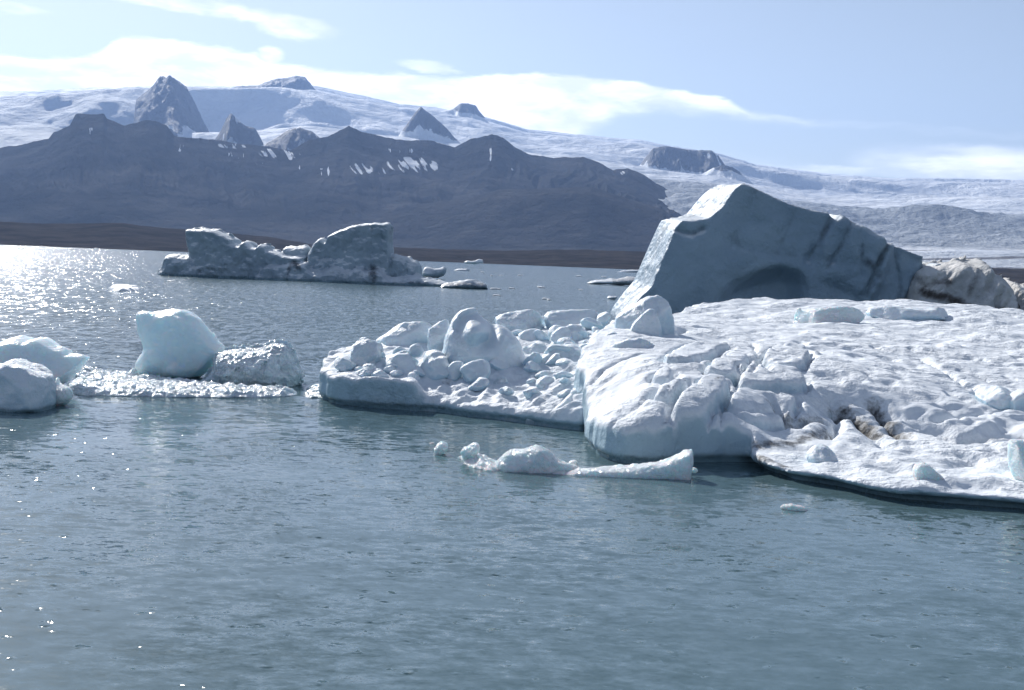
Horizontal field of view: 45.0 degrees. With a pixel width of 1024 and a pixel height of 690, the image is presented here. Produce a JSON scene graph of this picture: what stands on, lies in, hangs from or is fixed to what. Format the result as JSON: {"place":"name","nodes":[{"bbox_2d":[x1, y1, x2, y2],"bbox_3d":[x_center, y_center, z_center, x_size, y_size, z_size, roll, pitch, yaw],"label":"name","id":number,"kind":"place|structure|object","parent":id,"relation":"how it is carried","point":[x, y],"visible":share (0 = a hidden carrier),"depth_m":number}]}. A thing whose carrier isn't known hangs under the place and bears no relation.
{"place":"outdoors","nodes":[
{"label":"outdoors","id":0,"kind":"place"},
{"bbox_2d":[0,113,681,251],"bbox_3d":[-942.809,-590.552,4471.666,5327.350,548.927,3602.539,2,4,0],"label":"hills","id":1,"kind":"structure","parent":0,"point":[494,192],"depth_m":4021.65},
{"bbox_2d":[0,245,1023,689],"bbox_3d":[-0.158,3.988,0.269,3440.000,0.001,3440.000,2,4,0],"label":"water","id":2,"kind":"structure","parent":0,"point":[300,541],"depth_m":17.37},
{"bbox_2d":[0,359,56,412],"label":"ice piece","id":3,"kind":"object","parent":2,"relation":"on","point":[26,386],"visible":0.86,"depth_m":29.34},
{"bbox_2d":[0,335,89,383],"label":"ice piece","id":4,"kind":"object","parent":2,"relation":"on","point":[64,365],"visible":0.6,"depth_m":33.32},
{"bbox_2d":[55,377,73,405],"bbox_3d":[-11.265,1.198,30.773,0.619,0.746,0.850,2,4,0],"label":"ice piece","id":5,"kind":"object","parent":2,"relation":"on","point":[64,394],"visible":0.55,"depth_m":30.59},
{"bbox_2d":[76,366,94,376],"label":"brash ice","id":6,"kind":"structure","parent":2,"relation":"on","point":[84,370],"depth_m":38.01},
{"bbox_2d":[109,284,139,291],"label":"brash ice","id":7,"kind":"structure","parent":2,"relation":"on","point":[122,287],"depth_m":112.74},
{"bbox_2d":[129,368,137,374],"bbox_3d":[-11.516,0.895,37.599,0.316,0.405,0.419,2,4,0],"label":"ice shard","id":8,"kind":"object","parent":2,"relation":"on","point":[133,371],"visible":0.47,"depth_m":37.51},
{"bbox_2d":[135,309,224,377],"bbox_3d":[-10.381,0.004,38.691,2.779,2.256,1.578,2,4,0],"label":"ice chunk","id":9,"kind":"object","parent":2,"relation":"on","point":[178,343],"visible":0.86,"depth_m":38.08},
{"bbox_2d":[68,368,296,397],"bbox_3d":[-10.334,1.189,35.025,8.042,0.397,4.880,4,4,24],"label":"brash strip","id":10,"kind":"object","parent":2,"relation":"on","point":[100,382],"visible":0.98,"depth_m":34.26},
{"bbox_2d":[201,339,304,386],"bbox_3d":[-7.881,0.603,37.737,3.145,1.595,2.415,2,4,0],"label":"ice mound","id":11,"kind":"object","parent":2,"relation":"on","point":[273,362],"visible":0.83,"depth_m":36.98},
{"bbox_2d":[158,222,446,286],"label":"iceberg","id":12,"kind":"object","parent":2,"relation":"on","point":[363,253],"visible":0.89,"depth_m":179.24},
{"bbox_2d":[303,384,320,398],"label":"brash ice","id":13,"kind":"structure","parent":2,"relation":"on","point":[312,392],"depth_m":35.24},
{"bbox_2d":[422,267,445,277],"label":"ice floe","id":14,"kind":"object","parent":2,"relation":"on","point":[434,272],"visible":0.94,"depth_m":242.65},
{"bbox_2d":[434,441,447,454],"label":"clear ice","id":15,"kind":"structure","parent":2,"relation":"on","point":[441,448],"depth_m":25.31},
{"bbox_2d":[319,326,593,429],"bbox_3d":[-0.893,0.629,36.040,9.165,2.424,12.578,2,4,0],"label":"ice floe","id":16,"kind":"object","parent":2,"relation":"on","point":[459,397],"visible":0.34,"depth_m":32.50},
{"bbox_2d":[334,356,356,371],"bbox_3d":[-4.612,0.528,34.222,0.646,0.414,0.640,2,4,0],"label":"ice block","id":17,"kind":"object","parent":16,"relation":"on","point":[343,364],"depth_m":33.96},
{"bbox_2d":[355,367,371,375],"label":"ice lump","id":18,"kind":"object","parent":16,"relation":"on","point":[365,371],"visible":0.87,"depth_m":33.35},
{"bbox_2d":[350,337,382,368],"bbox_3d":[-4.103,0.372,34.744,0.921,1.158,1.103,2,4,0],"label":"ice block","id":19,"kind":"object","parent":16,"relation":"on","point":[362,347],"depth_m":34.53},
{"bbox_2d":[362,364,375,368],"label":"ice lump","id":20,"kind":"object","parent":16,"relation":"on","point":[372,366],"visible":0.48,"depth_m":33.57},
{"bbox_2d":[362,351,376,362],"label":"ice lump","id":21,"kind":"object","parent":16,"relation":"on","point":[370,357],"visible":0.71,"depth_m":34.40},
{"bbox_2d":[371,370,388,377],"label":"ice lump","id":22,"kind":"object","parent":16,"relation":"on","point":[380,373],"visible":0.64,"depth_m":33.26},
{"bbox_2d":[383,365,395,373],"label":"ice lump","id":23,"kind":"object","parent":16,"relation":"on","point":[388,369],"visible":0.62,"depth_m":33.70},
{"bbox_2d":[387,362,397,367],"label":"ice lump","id":24,"kind":"object","parent":16,"relation":"on","point":[395,365],"visible":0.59,"depth_m":33.88},
{"bbox_2d":[390,370,403,376],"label":"ice lump","id":25,"kind":"object","parent":16,"relation":"on","point":[395,373],"visible":1,"depth_m":33.48},
{"bbox_2d":[392,346,405,354],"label":"ice lump","id":26,"kind":"object","parent":16,"relation":"on","point":[398,349],"visible":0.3,"depth_m":34.75},
{"bbox_2d":[384,352,415,374],"bbox_3d":[-3.079,0.589,34.152,0.933,0.772,1.011,2,4,0],"label":"ice block","id":27,"kind":"object","parent":16,"relation":"on","point":[405,363],"depth_m":33.93},
{"bbox_2d":[376,321,431,345],"bbox_3d":[-3.292,-0.092,37.123,1.728,1.259,1.488,2,4,0],"label":"ice slab","id":28,"kind":"object","parent":16,"relation":"on","point":[408,333],"depth_m":36.85},
{"bbox_2d":[407,372,419,379],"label":"ice lump","id":29,"kind":"object","parent":16,"relation":"on","point":[414,375],"visible":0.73,"depth_m":33.29},
{"bbox_2d":[408,344,423,357],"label":"ice block","id":30,"kind":"object","parent":16,"relation":"on","point":[415,350],"depth_m":34.28},
{"bbox_2d":[413,365,424,376],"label":"ice lump","id":31,"kind":"object","parent":16,"relation":"on","point":[421,370],"visible":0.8,"depth_m":33.68},
{"bbox_2d":[423,350,443,361],"bbox_3d":[-2.217,0.336,34.924,0.591,0.414,0.837,2,4,0],"label":"ice lump","id":32,"kind":"object","parent":16,"relation":"on","point":[430,354],"visible":0.61,"depth_m":34.69},
{"bbox_2d":[420,358,449,379],"bbox_3d":[-2.113,0.703,33.962,1.006,0.708,0.936,2,4,0],"label":"ice block","id":33,"kind":"object","parent":16,"relation":"on","point":[434,368],"depth_m":33.69},
{"bbox_2d":[427,320,449,350],"bbox_3d":[-2.052,-0.115,36.340,0.879,1.256,1.015,2,4,0],"label":"ice block","id":34,"kind":"object","parent":16,"relation":"on","point":[437,332],"depth_m":36.05},
{"bbox_2d":[447,361,463,380],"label":"ice block","id":35,"kind":"object","parent":16,"relation":"on","point":[453,369],"depth_m":33.71},
{"bbox_2d":[460,359,490,381],"bbox_3d":[-1.001,0.718,33.545,0.842,0.658,0.855,2,4,0],"label":"ice block","id":36,"kind":"object","parent":16,"relation":"on","point":[472,371],"depth_m":33.31},
{"bbox_2d":[468,377,489,390],"bbox_3d":[-0.881,1.037,32.894,0.565,0.322,0.575,-1,16,14],"label":"ice lump","id":37,"kind":"object","parent":16,"relation":"on","point":[480,383],"visible":0.99,"depth_m":32.70},
{"bbox_2d":[442,308,525,367],"bbox_3d":[-0.736,0.029,35.645,2.567,2.170,2.324,2,4,0],"label":"ice boulder","id":38,"kind":"object","parent":16,"relation":"on","point":[472,334],"visible":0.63,"depth_m":34.89},
{"bbox_2d":[489,358,509,369],"bbox_3d":[-0.349,0.522,34.590,0.594,0.473,0.441,1,0,-24],"label":"ice lump","id":39,"kind":"object","parent":16,"relation":"on","point":[496,364],"visible":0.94,"depth_m":34.46},
{"bbox_2d":[496,379,503,383],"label":"ice lump","id":40,"kind":"object","parent":16,"relation":"on","point":[498,381],"visible":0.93,"depth_m":33.40},
{"bbox_2d":[493,376,507,383],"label":"ice lump","id":41,"kind":"object","parent":16,"relation":"on","point":[504,378],"visible":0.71,"depth_m":33.47},
{"bbox_2d":[498,386,513,395],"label":"ice lump","id":42,"kind":"object","parent":16,"relation":"on","point":[506,390],"visible":1,"depth_m":32.08},
{"bbox_2d":[512,329,523,334],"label":"ice lump","id":43,"kind":"object","parent":16,"relation":"on","point":[516,332],"visible":0.63,"depth_m":38.94},
{"bbox_2d":[495,309,541,330],"bbox_3d":[0.207,-0.609,40.370,1.559,1.126,1.554,2,4,0],"label":"ice slab","id":44,"kind":"object","parent":16,"relation":"on","point":[526,319],"depth_m":39.98},
{"bbox_2d":[518,329,536,340],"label":"ice block","id":45,"kind":"object","parent":16,"relation":"on","point":[528,334],"depth_m":38.14},
{"bbox_2d":[525,419,533,424],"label":"ice block","id":46,"kind":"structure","parent":16,"relation":"on","point":[529,421],"depth_m":30.62},
{"bbox_2d":[526,378,536,383],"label":"ice lump","id":47,"kind":"object","parent":16,"relation":"on","point":[531,380],"visible":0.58,"depth_m":32.88},
{"bbox_2d":[522,352,542,364],"bbox_3d":[0.566,0.416,34.884,0.408,0.492,0.549,13,5,29],"label":"ice lump","id":48,"kind":"object","parent":16,"relation":"on","point":[536,357],"visible":0.69,"depth_m":34.67},
{"bbox_2d":[524,361,540,372],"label":"ice lump","id":49,"kind":"object","parent":16,"relation":"on","point":[531,366],"visible":1,"depth_m":34.24},
{"bbox_2d":[523,388,541,398],"bbox_3d":[0.562,1.280,31.804,0.633,0.350,0.444,18,8,-16],"label":"ice lump","id":50,"kind":"object","parent":16,"relation":"on","point":[528,393],"visible":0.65,"depth_m":31.59},
{"bbox_2d":[522,343,546,353],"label":"ice block","id":51,"kind":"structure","parent":16,"relation":"on","point":[531,348],"depth_m":36.35},
{"bbox_2d":[533,329,549,340],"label":"ice lump","id":52,"kind":"object","parent":16,"relation":"on","point":[540,335],"visible":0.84,"depth_m":37.95},
{"bbox_2d":[535,375,553,388],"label":"ice block","id":53,"kind":"object","parent":16,"relation":"on","point":[542,382],"depth_m":32.54},
{"bbox_2d":[534,370,554,378],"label":"ice lump","id":54,"kind":"object","parent":16,"relation":"on","point":[542,374],"visible":0.65,"depth_m":33.74},
{"bbox_2d":[545,353,559,364],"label":"ice lump","id":55,"kind":"object","parent":16,"relation":"on","point":[552,359],"visible":0.77,"depth_m":34.79},
{"bbox_2d":[548,325,561,338],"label":"ice block","id":56,"kind":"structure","parent":16,"relation":"on","point":[552,329],"depth_m":38.16},
{"bbox_2d":[545,344,570,353],"bbox_3d":[1.349,0.195,35.458,0.823,0.469,0.578,-8,-3,10],"label":"ice lump","id":57,"kind":"object","parent":16,"relation":"on","point":[560,347],"visible":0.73,"depth_m":35.21},
{"bbox_2d":[551,327,571,343],"bbox_3d":[1.488,-0.248,37.467,0.661,0.566,0.491,-7,7,11],"label":"ice lump","id":58,"kind":"object","parent":16,"relation":"on","point":[559,333],"visible":0.65,"depth_m":37.40},
{"bbox_2d":[541,344,581,363],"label":"ice block","id":59,"kind":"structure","parent":16,"relation":"on","point":[575,351],"depth_m":35.13},
{"bbox_2d":[553,371,573,378],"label":"ice lump","id":60,"kind":"object","parent":16,"relation":"on","point":[563,374],"visible":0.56,"depth_m":32.66},
{"bbox_2d":[559,378,567,383],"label":"ice lump","id":61,"kind":"object","parent":16,"relation":"on","point":[563,380],"visible":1,"depth_m":32.10},
{"bbox_2d":[555,358,572,365],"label":"ice lump","id":62,"kind":"object","parent":16,"relation":"on","point":[562,361],"visible":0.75,"depth_m":34.42},
{"bbox_2d":[557,388,570,397],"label":"ice lump","id":63,"kind":"object","parent":16,"relation":"on","point":[563,393],"visible":0.7,"depth_m":31.07},
{"bbox_2d":[557,337,574,344],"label":"ice lump","id":64,"kind":"object","parent":16,"relation":"on","point":[561,340],"visible":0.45,"depth_m":36.50},
{"bbox_2d":[555,390,579,408],"bbox_3d":[1.419,1.687,30.907,1.211,1.087,1.483,2,4,0],"label":"ice boulder","id":65,"kind":"object","parent":16,"relation":"on","point":[568,398],"visible":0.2,"depth_m":30.72},
{"bbox_2d":[544,309,598,328],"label":"ice slab","id":66,"kind":"structure","parent":16,"relation":"on","point":[563,318],"depth_m":40.33},
{"bbox_2d":[566,324,583,340],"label":"ice block","id":67,"kind":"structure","parent":16,"relation":"on","point":[574,329],"depth_m":37.47},
{"bbox_2d":[578,329,587,337],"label":"ice lump","id":68,"kind":"object","parent":16,"relation":"on","point":[583,332],"visible":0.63,"depth_m":37.51},
{"bbox_2d":[580,317,602,329],"bbox_3d":[2.538,-0.670,39.417,0.724,0.439,0.508,12,16,26],"label":"ice lump","id":69,"kind":"object","parent":16,"relation":"on","point":[589,323],"visible":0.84,"depth_m":39.22},
{"bbox_2d":[454,268,468,270],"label":"ice floe","id":70,"kind":"object","parent":2,"relation":"on","point":[462,269],"visible":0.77,"depth_m":435.91},
{"bbox_2d":[440,279,487,289],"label":"ice floe","id":71,"kind":"object","parent":2,"relation":"on","point":[469,284],"visible":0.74,"depth_m":170.47},
{"bbox_2d":[460,442,479,461],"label":"clear ice","id":72,"kind":"structure","parent":2,"relation":"on","point":[471,450],"depth_m":24.39},
{"bbox_2d":[464,259,482,264],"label":"ice floe","id":73,"kind":"object","parent":2,"relation":"on","point":[474,262],"visible":1,"depth_m":616.84},
{"bbox_2d":[457,453,498,471],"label":"brash ice","id":74,"kind":"structure","parent":2,"relation":"on","point":[484,462],"depth_m":24.05},
{"bbox_2d":[495,444,577,472],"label":"clear ice","id":75,"kind":"structure","parent":2,"relation":"on","point":[535,458],"depth_m":23.65},
{"bbox_2d":[568,460,577,465],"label":"clear ice","id":76,"kind":"structure","parent":2,"relation":"on","point":[574,462],"depth_m":24.36},
{"bbox_2d":[588,276,634,285],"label":"ice floe","id":77,"kind":"object","parent":2,"relation":"on","point":[628,280],"visible":0.76,"depth_m":251.98},
{"bbox_2d":[607,295,616,299],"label":"ice floe","id":78,"kind":"object","parent":2,"relation":"on","point":[611,297],"visible":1,"depth_m":145.97},
{"bbox_2d":[552,449,693,479],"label":"clear ice","id":79,"kind":"structure","parent":2,"relation":"on","point":[678,466],"depth_m":23.46},
{"bbox_2d":[619,269,637,272],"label":"ice floe","id":80,"kind":"object","parent":2,"relation":"on","point":[633,271],"visible":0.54,"depth_m":806.43},
{"bbox_2d":[609,183,940,320],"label":"iceberg","id":81,"kind":"object","parent":2,"relation":"on","point":[722,243],"visible":0.58,"depth_m":84.61},
{"bbox_2d":[780,503,807,510],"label":"clear ice","id":82,"kind":"structure","parent":2,"relation":"on","point":[792,507],"depth_m":20.86},
{"bbox_2d":[574,297,1023,508],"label":"ice floe","id":83,"kind":"object","parent":2,"relation":"on","point":[880,406],"visible":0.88,"depth_m":28.98},
{"bbox_2d":[597,312,609,328],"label":"ice block","id":84,"kind":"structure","parent":83,"relation":"on","point":[603,318],"depth_m":40.06},
{"bbox_2d":[611,338,653,347],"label":"ice block","id":85,"kind":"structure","parent":83,"relation":"on","point":[634,343],"depth_m":32.58},
{"bbox_2d":[615,295,674,334],"bbox_3d":[3.916,-0.699,37.001,1.853,1.628,1.734,-1,5,-44],"label":"ice boulder","id":86,"kind":"object","parent":83,"relation":"on","point":[627,317],"visible":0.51,"depth_m":36.52},
{"bbox_2d":[630,309,662,337],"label":"ice block","id":87,"kind":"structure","parent":83,"relation":"on","point":[647,321],"depth_m":35.48},
{"bbox_2d":[806,444,837,462],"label":"ice block","id":88,"kind":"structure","parent":83,"relation":"on","point":[819,453],"depth_m":24.28},
{"bbox_2d":[793,306,864,322],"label":"ice block","id":89,"kind":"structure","parent":83,"relation":"on","point":[839,314],"depth_m":45.78},
{"bbox_2d":[866,305,947,320],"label":"ice block","id":90,"kind":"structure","parent":83,"relation":"on","point":[904,313],"depth_m":48.40},
{"bbox_2d":[912,462,943,480],"bbox_3d":[7.728,2.494,22.782,0.710,0.671,0.625,2,4,0],"label":"ice block","id":91,"kind":"object","parent":83,"relation":"on","point":[922,470],"depth_m":22.56},
{"bbox_2d":[975,385,1010,409],"bbox_3d":[11.940,1.311,30.409,0.865,0.600,1.161,2,4,0],"label":"ice block","id":92,"kind":"object","parent":83,"relation":"on","point":[996,396],"depth_m":30.11},
{"bbox_2d":[1007,439,1023,481],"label":"ice block","id":93,"kind":"object","parent":83,"relation":"on","point":[1015,455],"depth_m":22.93},
{"bbox_2d":[1009,389,1023,411],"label":"ice block","id":94,"kind":"object","parent":83,"relation":"on","point":[1016,400],"depth_m":29.72},
{"bbox_2d":[906,255,1023,309],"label":"iceberg","id":95,"kind":"object","parent":2,"relation":"on","point":[964,280],"visible":0.32,"depth_m":81.04},
{"bbox_2d":[0,75,1023,268],"bbox_3d":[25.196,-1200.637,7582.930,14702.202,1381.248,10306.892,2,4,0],"label":"glacier","id":96,"kind":"object","parent":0,"point":[942,219],"visible":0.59,"depth_m":7521.52},
{"bbox_2d":[0,222,1023,283],"bbox_3d":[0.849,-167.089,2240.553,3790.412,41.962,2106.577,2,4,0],"label":"shore","id":97,"kind":"structure","parent":0,"point":[124,236],"depth_m":1723.72},
{"bbox_2d":[0,0,1023,179],"label":"sky","id":98,"kind":"structure","parent":0,"point":[870,88]}
]}

